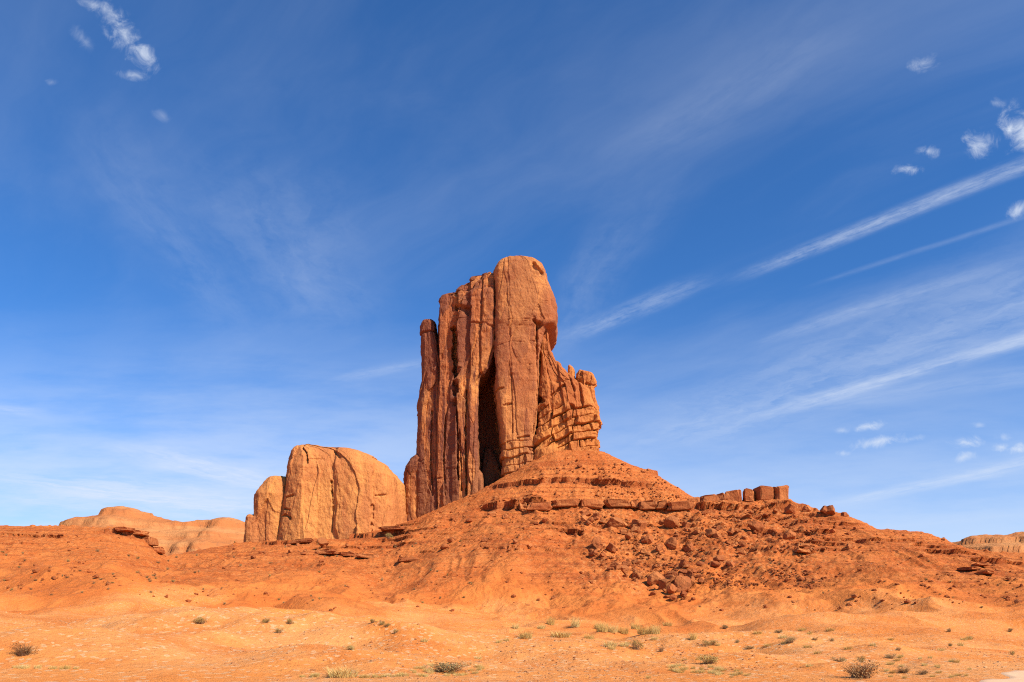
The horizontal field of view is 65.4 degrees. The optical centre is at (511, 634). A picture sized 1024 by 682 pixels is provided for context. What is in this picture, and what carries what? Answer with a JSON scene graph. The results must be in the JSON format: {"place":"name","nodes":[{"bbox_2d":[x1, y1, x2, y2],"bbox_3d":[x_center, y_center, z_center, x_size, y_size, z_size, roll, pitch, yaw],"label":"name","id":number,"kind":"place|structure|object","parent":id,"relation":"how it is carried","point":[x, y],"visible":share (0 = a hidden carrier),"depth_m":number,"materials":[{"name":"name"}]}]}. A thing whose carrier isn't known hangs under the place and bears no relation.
{"place":"outdoors","nodes":[
{"label":"outdoors","id":0,"kind":"place"},
{"bbox_2d":[58,506,244,555],"bbox_3d":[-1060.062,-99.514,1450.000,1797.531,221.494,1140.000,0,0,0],"label":"hill","id":1,"kind":"structure","parent":0,"point":[174,537],"depth_m":1259.80,"materials":[{"name":"stone"}]},
{"bbox_2d":[0,450,1023,681],"bbox_3d":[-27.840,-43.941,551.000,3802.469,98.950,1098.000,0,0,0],"label":"terrain","id":2,"kind":"structure","parent":0,"point":[124,632],"depth_m":200.51,"materials":[{"name":"sand"}]},
{"bbox_2d":[5,642,38,655],"bbox_3d":[-19.608,0.578,31.997,1.258,0.599,1.548,0,0,-44],"label":"desert shrub","id":3,"kind":"object","parent":2,"relation":"on","point":[23,651],"visible":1,"depth_m":31.91,"materials":[{"name":"brown plant"}]},
{"bbox_2d":[113,527,134,531],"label":"flat rock","id":4,"kind":"object","parent":2,"relation":"on","point":[122,529],"visible":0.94,"depth_m":322.01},
{"bbox_2d":[133,530,148,536],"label":"flat rock","id":5,"kind":"object","parent":2,"relation":"on","point":[142,533],"visible":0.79,"depth_m":327.70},
{"bbox_2d":[142,537,158,545],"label":"flat rock","id":6,"kind":"object","parent":2,"relation":"on","point":[151,541],"visible":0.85,"depth_m":329.74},
{"bbox_2d":[154,547,165,553],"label":"flat rock","id":7,"kind":"object","parent":2,"relation":"on","point":[160,550],"visible":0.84,"depth_m":328.44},
{"bbox_2d":[191,617,209,623],"bbox_3d":[-18.513,-0.851,47.410,1.182,0.505,1.151,0,0,-4],"label":"desert shrub","id":8,"kind":"object","parent":2,"relation":"on","point":[201,621],"visible":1,"depth_m":47.29,"materials":[{"name":"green plant"}]},
{"bbox_2d":[288,538,313,544],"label":"flat rock","id":9,"kind":"object","parent":2,"relation":"on","point":[301,541],"visible":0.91,"depth_m":358.11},
{"bbox_2d":[317,537,328,545],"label":"boulder","id":10,"kind":"object","parent":2,"relation":"on","point":[322,541],"visible":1,"depth_m":340.02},
{"bbox_2d":[243,444,406,542],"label":"rounded butte","id":11,"kind":"object","parent":2,"relation":"on","point":[317,491],"visible":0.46,"depth_m":378.29,"materials":[{"name":"stone"}]},
{"bbox_2d":[315,549,338,554],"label":"flat rock","id":12,"kind":"object","parent":2,"relation":"on","point":[327,551],"visible":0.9,"depth_m":323.66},
{"bbox_2d":[321,665,361,677],"bbox_3d":[-6.471,1.403,30.283,1.753,0.465,1.809,0,0,28],"label":"grass tuft","id":13,"kind":"object","parent":2,"relation":"on","point":[345,674],"visible":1,"depth_m":30.00,"materials":[{"name":"plant"}]},
{"bbox_2d":[338,552,357,556],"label":"flat rock","id":14,"kind":"object","parent":2,"relation":"on","point":[347,554],"visible":0.77,"depth_m":326.77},
{"bbox_2d":[343,644,354,649],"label":"desert shrub","id":15,"kind":"object","parent":2,"relation":"on","point":[350,647],"visible":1,"depth_m":36.24,"materials":[{"name":"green plant"}]},
{"bbox_2d":[356,554,378,557],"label":"flat rock","id":16,"kind":"object","parent":2,"relation":"on","point":[365,555],"visible":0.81,"depth_m":313.02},
{"bbox_2d":[378,526,406,531],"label":"flat rock","id":17,"kind":"object","parent":2,"relation":"on","point":[386,528],"visible":0.95,"depth_m":362.69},
{"bbox_2d":[398,558,418,562],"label":"flat rock","id":18,"kind":"object","parent":2,"relation":"on","point":[404,560],"visible":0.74,"depth_m":299.13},
{"bbox_2d":[440,544,449,549],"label":"boulder","id":19,"kind":"object","parent":2,"relation":"on","point":[443,546],"visible":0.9,"depth_m":299.71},
{"bbox_2d":[447,537,456,542],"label":"boulder","id":20,"kind":"object","parent":2,"relation":"on","point":[451,539],"visible":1,"depth_m":312.01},
{"bbox_2d":[429,661,475,671],"bbox_3d":[-2.511,1.329,32.867,2.692,0.475,2.540,0,0,42],"label":"desert shrub","id":21,"kind":"object","parent":2,"relation":"on","point":[446,666],"visible":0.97,"depth_m":32.62,"materials":[{"name":"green plant"}]},
{"bbox_2d":[487,511,496,516],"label":"boulder","id":22,"kind":"object","parent":2,"relation":"on","point":[492,514],"visible":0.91,"depth_m":346.37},
{"bbox_2d":[403,255,602,520],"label":"rock butte","id":23,"kind":"object","parent":2,"relation":"on","point":[503,392],"visible":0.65,"depth_m":401.98,"materials":[{"name":"stone"}]},
{"bbox_2d":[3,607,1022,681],"bbox_3d":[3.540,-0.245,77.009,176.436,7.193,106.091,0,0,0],"label":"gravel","id":24,"kind":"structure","parent":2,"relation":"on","point":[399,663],"depth_m":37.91,"materials":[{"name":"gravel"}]},
{"bbox_2d":[5,454,1022,611],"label":"scree","id":25,"kind":"structure","parent":2,"relation":"on","point":[800,578],"depth_m":283.94,"materials":[{"name":"stone"}]},
{"bbox_2d":[512,623,519,628],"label":"grass tuft","id":26,"kind":"object","parent":2,"relation":"on","point":[515,626],"visible":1,"depth_m":172.17,"materials":[{"name":"plant"}]},
{"bbox_2d":[519,502,526,509],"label":"flat rock","id":27,"kind":"object","parent":2,"relation":"on","point":[523,506],"visible":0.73,"depth_m":352.89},
{"bbox_2d":[517,630,532,637],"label":"grass tuft","id":28,"kind":"object","parent":2,"relation":"on","point":[527,635],"visible":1,"depth_m":48.07,"materials":[{"name":"plant"}]},
{"bbox_2d":[526,501,551,510],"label":"flat rock","id":29,"kind":"object","parent":2,"relation":"on","point":[540,506],"visible":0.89,"depth_m":341.61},
{"bbox_2d":[546,616,554,624],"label":"grass tuft","id":30,"kind":"object","parent":2,"relation":"on","point":[551,623],"visible":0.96,"depth_m":183.38,"materials":[{"name":"plant"}]},
{"bbox_2d":[549,630,573,637],"bbox_3d":[3.115,-0.028,49.603,1.926,0.475,2.054,0,0,-18],"label":"grass tuft","id":31,"kind":"object","parent":2,"relation":"on","point":[560,635],"visible":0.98,"depth_m":49.27,"materials":[{"name":"plant"}]},
{"bbox_2d":[551,498,579,507],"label":"flat rock","id":32,"kind":"object","parent":2,"relation":"on","point":[562,503],"visible":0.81,"depth_m":346.18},
{"bbox_2d":[569,616,580,626],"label":"grass tuft","id":33,"kind":"object","parent":2,"relation":"on","point":[574,622],"visible":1,"depth_m":178.22,"materials":[{"name":"plant"}]},
{"bbox_2d":[580,515,586,521],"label":"boulder","id":34,"kind":"object","parent":2,"relation":"on","point":[583,518],"visible":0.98,"depth_m":324.55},
{"bbox_2d":[581,511,590,515],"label":"boulder","id":35,"kind":"object","parent":2,"relation":"on","point":[587,513],"visible":0.59,"depth_m":337.19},
{"bbox_2d":[583,634,595,638],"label":"grass tuft","id":36,"kind":"object","parent":2,"relation":"on","point":[588,636],"visible":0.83,"depth_m":49.93,"materials":[{"name":"plant"}]},
{"bbox_2d":[579,499,604,508],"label":"flat rock","id":37,"kind":"object","parent":2,"relation":"on","point":[594,504],"visible":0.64,"depth_m":346.68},
{"bbox_2d":[588,549,597,555],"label":"boulder","id":38,"kind":"object","parent":2,"relation":"on","point":[593,553],"visible":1,"depth_m":287.63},
{"bbox_2d":[592,537,601,549],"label":"boulder","id":39,"kind":"object","parent":2,"relation":"on","point":[596,542],"visible":1,"depth_m":291.10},
{"bbox_2d":[594,620,610,631],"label":"grass tuft","id":40,"kind":"object","parent":2,"relation":"on","point":[599,629],"visible":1,"depth_m":147.34,"materials":[{"name":"plant"}]},
{"bbox_2d":[603,640,616,646],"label":"grass tuft","id":41,"kind":"object","parent":2,"relation":"on","point":[610,644],"visible":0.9,"depth_m":44.92,"materials":[{"name":"plant"}]},
{"bbox_2d":[606,542,616,553],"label":"boulder","id":42,"kind":"object","parent":2,"relation":"on","point":[611,547],"visible":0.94,"depth_m":291.66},
{"bbox_2d":[607,623,618,632],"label":"grass tuft","id":43,"kind":"object","parent":2,"relation":"on","point":[612,630],"visible":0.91,"depth_m":149.42,"materials":[{"name":"plant"}]},
{"bbox_2d":[606,517,622,527],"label":"boulder","id":44,"kind":"object","parent":2,"relation":"on","point":[615,522],"visible":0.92,"depth_m":327.12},
{"bbox_2d":[610,561,619,566],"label":"boulder","id":45,"kind":"object","parent":2,"relation":"on","point":[615,563],"visible":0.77,"depth_m":276.05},
{"bbox_2d":[603,499,630,508],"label":"flat rock","id":46,"kind":"object","parent":2,"relation":"on","point":[616,503],"visible":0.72,"depth_m":347.05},
{"bbox_2d":[617,626,628,633],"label":"grass tuft","id":47,"kind":"object","parent":2,"relation":"on","point":[624,631],"visible":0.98,"depth_m":152.37,"materials":[{"name":"plant"}]},
{"bbox_2d":[620,529,626,534],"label":"boulder","id":48,"kind":"object","parent":2,"relation":"on","point":[623,531],"visible":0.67,"depth_m":320.76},
{"bbox_2d":[620,565,629,572],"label":"boulder","id":49,"kind":"object","parent":2,"relation":"on","point":[624,569],"visible":0.94,"depth_m":272.86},
{"bbox_2d":[622,561,630,566],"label":"boulder","id":50,"kind":"object","parent":2,"relation":"on","point":[626,563],"visible":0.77,"depth_m":278.02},
{"bbox_2d":[625,532,631,539],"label":"boulder","id":51,"kind":"object","parent":2,"relation":"on","point":[628,535],"visible":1,"depth_m":309.65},
{"bbox_2d":[630,500,638,508],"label":"flat rock","id":52,"kind":"object","parent":2,"relation":"on","point":[634,504],"visible":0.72,"depth_m":348.07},
{"bbox_2d":[630,526,640,532],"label":"boulder","id":53,"kind":"object","parent":2,"relation":"on","point":[637,529],"visible":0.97,"depth_m":322.48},
{"bbox_2d":[630,559,641,563],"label":"boulder","id":54,"kind":"object","parent":2,"relation":"on","point":[636,561],"visible":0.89,"depth_m":288.33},
{"bbox_2d":[629,524,643,529],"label":"boulder","id":55,"kind":"object","parent":2,"relation":"on","point":[633,525],"visible":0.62,"depth_m":325.58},
{"bbox_2d":[630,639,643,649],"bbox_3d":[6.971,0.553,44.629,1.028,0.654,1.028,0,0,-40],"label":"desert shrub","id":56,"kind":"object","parent":2,"relation":"on","point":[635,643],"visible":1,"depth_m":44.59,"materials":[{"name":"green plant"}]},
{"bbox_2d":[631,518,647,529],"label":"boulder","id":57,"kind":"object","parent":2,"relation":"on","point":[642,523],"visible":0.63,"depth_m":325.83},
{"bbox_2d":[640,548,646,553],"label":"boulder","id":58,"kind":"object","parent":2,"relation":"on","point":[643,551],"visible":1,"depth_m":296.78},
{"bbox_2d":[635,625,651,633],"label":"grass tuft","id":59,"kind":"object","parent":2,"relation":"on","point":[639,631],"visible":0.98,"depth_m":66.50,"materials":[{"name":"plant"}]},
{"bbox_2d":[640,535,652,543],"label":"boulder","id":60,"kind":"object","parent":2,"relation":"on","point":[646,539],"visible":1,"depth_m":305.41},
{"bbox_2d":[638,500,656,510],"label":"flat rock","id":61,"kind":"object","parent":2,"relation":"on","point":[648,505],"visible":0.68,"depth_m":345.49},
{"bbox_2d":[648,623,662,633],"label":"grass tuft","id":62,"kind":"object","parent":2,"relation":"on","point":[657,631],"visible":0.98,"depth_m":66.30,"materials":[{"name":"plant"}]},
{"bbox_2d":[647,571,664,585],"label":"boulder","id":63,"kind":"object","parent":2,"relation":"on","point":[653,578],"visible":0.7,"depth_m":261.90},
{"bbox_2d":[656,544,662,550],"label":"boulder","id":64,"kind":"object","parent":2,"relation":"on","point":[659,547],"visible":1,"depth_m":295.54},
{"bbox_2d":[655,500,666,509],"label":"flat rock","id":65,"kind":"object","parent":2,"relation":"on","point":[661,505],"visible":0.68,"depth_m":345.63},
{"bbox_2d":[658,578,672,591],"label":"boulder","id":66,"kind":"object","parent":2,"relation":"on","point":[664,583],"visible":0.66,"depth_m":253.02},
{"bbox_2d":[663,572,676,577],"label":"boulder","id":67,"kind":"object","parent":2,"relation":"on","point":[672,573],"visible":0.33,"depth_m":262.48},
{"bbox_2d":[666,575,674,581],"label":"boulder","id":68,"kind":"object","parent":2,"relation":"on","point":[671,577],"visible":0.35,"depth_m":253.03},
{"bbox_2d":[663,516,678,528],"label":"boulder","id":69,"kind":"object","parent":2,"relation":"on","point":[670,522],"visible":0.94,"depth_m":327.40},
{"bbox_2d":[665,537,676,548],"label":"boulder","id":70,"kind":"object","parent":2,"relation":"on","point":[670,542],"visible":1,"depth_m":307.88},
{"bbox_2d":[667,583,676,593],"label":"boulder","id":71,"kind":"object","parent":2,"relation":"on","point":[671,588],"visible":0.91,"depth_m":246.02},
{"bbox_2d":[669,594,677,599],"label":"boulder","id":72,"kind":"object","parent":2,"relation":"on","point":[673,597],"visible":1,"depth_m":242.29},
{"bbox_2d":[666,500,693,510],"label":"flat rock","id":73,"kind":"object","parent":2,"relation":"on","point":[680,505],"visible":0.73,"depth_m":343.49,"materials":[{"name":"stone"}]},
{"bbox_2d":[673,575,690,591],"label":"boulder","id":74,"kind":"object","parent":2,"relation":"on","point":[682,583],"visible":0.72,"depth_m":250.44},
{"bbox_2d":[678,569,686,575],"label":"boulder","id":75,"kind":"object","parent":2,"relation":"on","point":[684,571],"visible":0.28,"depth_m":268.35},
{"bbox_2d":[680,591,686,596],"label":"boulder","id":76,"kind":"object","parent":2,"relation":"on","point":[683,593],"visible":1,"depth_m":241.34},
{"bbox_2d":[678,559,689,566],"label":"boulder","id":77,"kind":"object","parent":2,"relation":"on","point":[683,562],"visible":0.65,"depth_m":279.01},
{"bbox_2d":[682,521,691,527],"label":"boulder","id":78,"kind":"object","parent":2,"relation":"on","point":[687,524],"visible":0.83,"depth_m":327.65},
{"bbox_2d":[682,542,693,551],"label":"boulder","id":79,"kind":"object","parent":2,"relation":"on","point":[687,547],"visible":0.9,"depth_m":304.67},
{"bbox_2d":[686,569,694,576],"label":"boulder","id":80,"kind":"object","parent":2,"relation":"on","point":[689,573],"visible":0.58,"depth_m":260.57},
{"bbox_2d":[687,497,699,501],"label":"caprock block","id":81,"kind":"structure","parent":2,"relation":"on","point":[696,499],"depth_m":360.72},
{"bbox_2d":[689,632,697,639],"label":"grass tuft","id":82,"kind":"object","parent":2,"relation":"on","point":[692,637],"visible":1,"depth_m":60.16,"materials":[{"name":"plant"}]},
{"bbox_2d":[700,494,715,500],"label":"caprock block","id":83,"kind":"structure","parent":2,"relation":"on","point":[711,497],"depth_m":360.88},
{"bbox_2d":[696,654,720,663],"bbox_3d":[9.631,1.209,39.461,1.592,0.582,1.708,0,0,27],"label":"desert shrub","id":84,"kind":"object","parent":2,"relation":"on","point":[709,660],"visible":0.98,"depth_m":39.25,"materials":[{"name":"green plant"}]},
{"bbox_2d":[701,640,717,644],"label":"desert shrub","id":85,"kind":"object","parent":2,"relation":"on","point":[710,643],"visible":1,"depth_m":57.20,"materials":[{"name":"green plant"}]},
{"bbox_2d":[705,528,716,537],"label":"boulder","id":86,"kind":"object","parent":2,"relation":"on","point":[710,532],"visible":0.96,"depth_m":311.76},
{"bbox_2d":[711,561,720,566],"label":"boulder","id":87,"kind":"object","parent":2,"relation":"on","point":[715,564],"visible":0.98,"depth_m":270.80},
{"bbox_2d":[713,555,724,560],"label":"boulder","id":88,"kind":"object","parent":2,"relation":"on","point":[719,558],"visible":0.84,"depth_m":276.89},
{"bbox_2d":[715,492,725,500],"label":"caprock block","id":89,"kind":"structure","parent":2,"relation":"on","point":[721,496],"depth_m":361.06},
{"bbox_2d":[725,561,734,566],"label":"boulder","id":90,"kind":"object","parent":2,"relation":"on","point":[729,564],"visible":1,"depth_m":268.76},
{"bbox_2d":[727,528,734,534],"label":"boulder","id":91,"kind":"object","parent":2,"relation":"on","point":[731,531],"visible":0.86,"depth_m":317.28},
{"bbox_2d":[725,489,741,501],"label":"caprock block","id":92,"kind":"structure","parent":2,"relation":"on","point":[734,495],"depth_m":360.92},
{"bbox_2d":[738,541,745,546],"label":"boulder","id":93,"kind":"object","parent":2,"relation":"on","point":[742,543],"visible":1,"depth_m":295.61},
{"bbox_2d":[738,548,745,554],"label":"boulder","id":94,"kind":"object","parent":2,"relation":"on","point":[742,551],"visible":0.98,"depth_m":288.08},
{"bbox_2d":[743,488,753,501],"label":"caprock block","id":95,"kind":"structure","parent":2,"relation":"on","point":[748,495],"depth_m":360.76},
{"bbox_2d":[748,521,763,531],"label":"boulder","id":96,"kind":"object","parent":2,"relation":"on","point":[756,526],"visible":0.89,"depth_m":316.73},
{"bbox_2d":[753,485,773,500],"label":"caprock block","id":97,"kind":"structure","parent":2,"relation":"on","point":[761,492],"depth_m":361.02,"materials":[{"name":"stone"}]},
{"bbox_2d":[773,485,788,499],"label":"caprock block","id":98,"kind":"structure","parent":2,"relation":"on","point":[781,492],"depth_m":360.85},
{"bbox_2d":[783,530,796,539],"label":"boulder","id":99,"kind":"object","parent":2,"relation":"on","point":[789,534],"visible":0.83,"depth_m":299.33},
{"bbox_2d":[784,504,795,513],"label":"boulder","id":100,"kind":"object","parent":2,"relation":"on","point":[789,509],"visible":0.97,"depth_m":346.52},
{"bbox_2d":[782,636,797,642],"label":"desert shrub","id":101,"kind":"object","parent":2,"relation":"on","point":[791,639],"visible":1,"depth_m":54.82,"materials":[{"name":"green plant"}]},
{"bbox_2d":[793,548,810,553],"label":"flat rock","id":102,"kind":"object","parent":2,"relation":"on","point":[802,550],"visible":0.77,"depth_m":279.59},
{"bbox_2d":[794,543,811,547],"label":"flat rock","id":103,"kind":"object","parent":2,"relation":"on","point":[802,545],"visible":0.68,"depth_m":287.07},
{"bbox_2d":[802,505,810,511],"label":"boulder","id":104,"kind":"object","parent":2,"relation":"on","point":[807,508],"visible":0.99,"depth_m":353.18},
{"bbox_2d":[820,505,826,514],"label":"boulder","id":105,"kind":"object","parent":2,"relation":"on","point":[823,509],"visible":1,"depth_m":346.05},
{"bbox_2d":[826,505,835,514],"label":"boulder","id":106,"kind":"object","parent":2,"relation":"on","point":[830,509],"visible":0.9,"depth_m":345.76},
{"bbox_2d":[831,656,847,661],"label":"desert shrub","id":107,"kind":"object","parent":2,"relation":"on","point":[840,659],"visible":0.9,"depth_m":43.83,"materials":[{"name":"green plant"}]},
{"bbox_2d":[835,658,883,679],"bbox_3d":[13.200,1.316,30.306,2.309,0.810,2.333,0,0,4],"label":"desert shrub","id":108,"kind":"object","parent":2,"relation":"on","point":[861,673],"visible":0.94,"depth_m":30.06,"materials":[{"name":"brown plant"}]},
{"bbox_2d":[856,655,865,661],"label":"desert shrub","id":109,"kind":"object","parent":2,"relation":"on","point":[860,659],"visible":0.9,"depth_m":45.06,"materials":[{"name":"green plant"}]},
{"bbox_2d":[895,666,911,672],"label":"desert shrub","id":110,"kind":"object","parent":2,"relation":"on","point":[907,669],"visible":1,"depth_m":34.49,"materials":[{"name":"brown plant"}]},
{"bbox_2d":[915,669,927,674],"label":"desert shrub","id":111,"kind":"object","parent":2,"relation":"on","point":[923,672],"visible":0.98,"depth_m":33.77,"materials":[{"name":"brown plant"}]},
{"bbox_2d":[957,566,978,570],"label":"flat rock","id":112,"kind":"object","parent":2,"relation":"on","point":[968,568],"visible":0.98,"depth_m":257.84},
{"bbox_2d":[972,562,989,566],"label":"flat rock","id":113,"kind":"object","parent":2,"relation":"on","point":[983,564],"visible":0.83,"depth_m":274.18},
{"bbox_2d":[974,571,994,574],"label":"flat rock","id":114,"kind":"object","parent":2,"relation":"on","point":[985,573],"visible":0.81,"depth_m":240.55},
{"bbox_2d":[0,0,1023,541],"label":"sky","id":115,"kind":"structure","parent":0,"point":[780,242],"materials":[{"name":"blue"}]},
{"bbox_2d":[952,532,1023,552],"bbox_3d":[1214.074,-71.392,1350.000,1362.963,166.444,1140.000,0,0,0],"label":"hill","id":116,"kind":"structure","parent":0,"point":[1012,543],"depth_m":1168.85,"materials":[{"name":"stone"}]},
{"bbox_2d":[979,670,1023,681],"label":"road","id":117,"kind":"structure","parent":0,"point":[1016,676],"depth_m":30.45,"materials":[{"name":"sand"}]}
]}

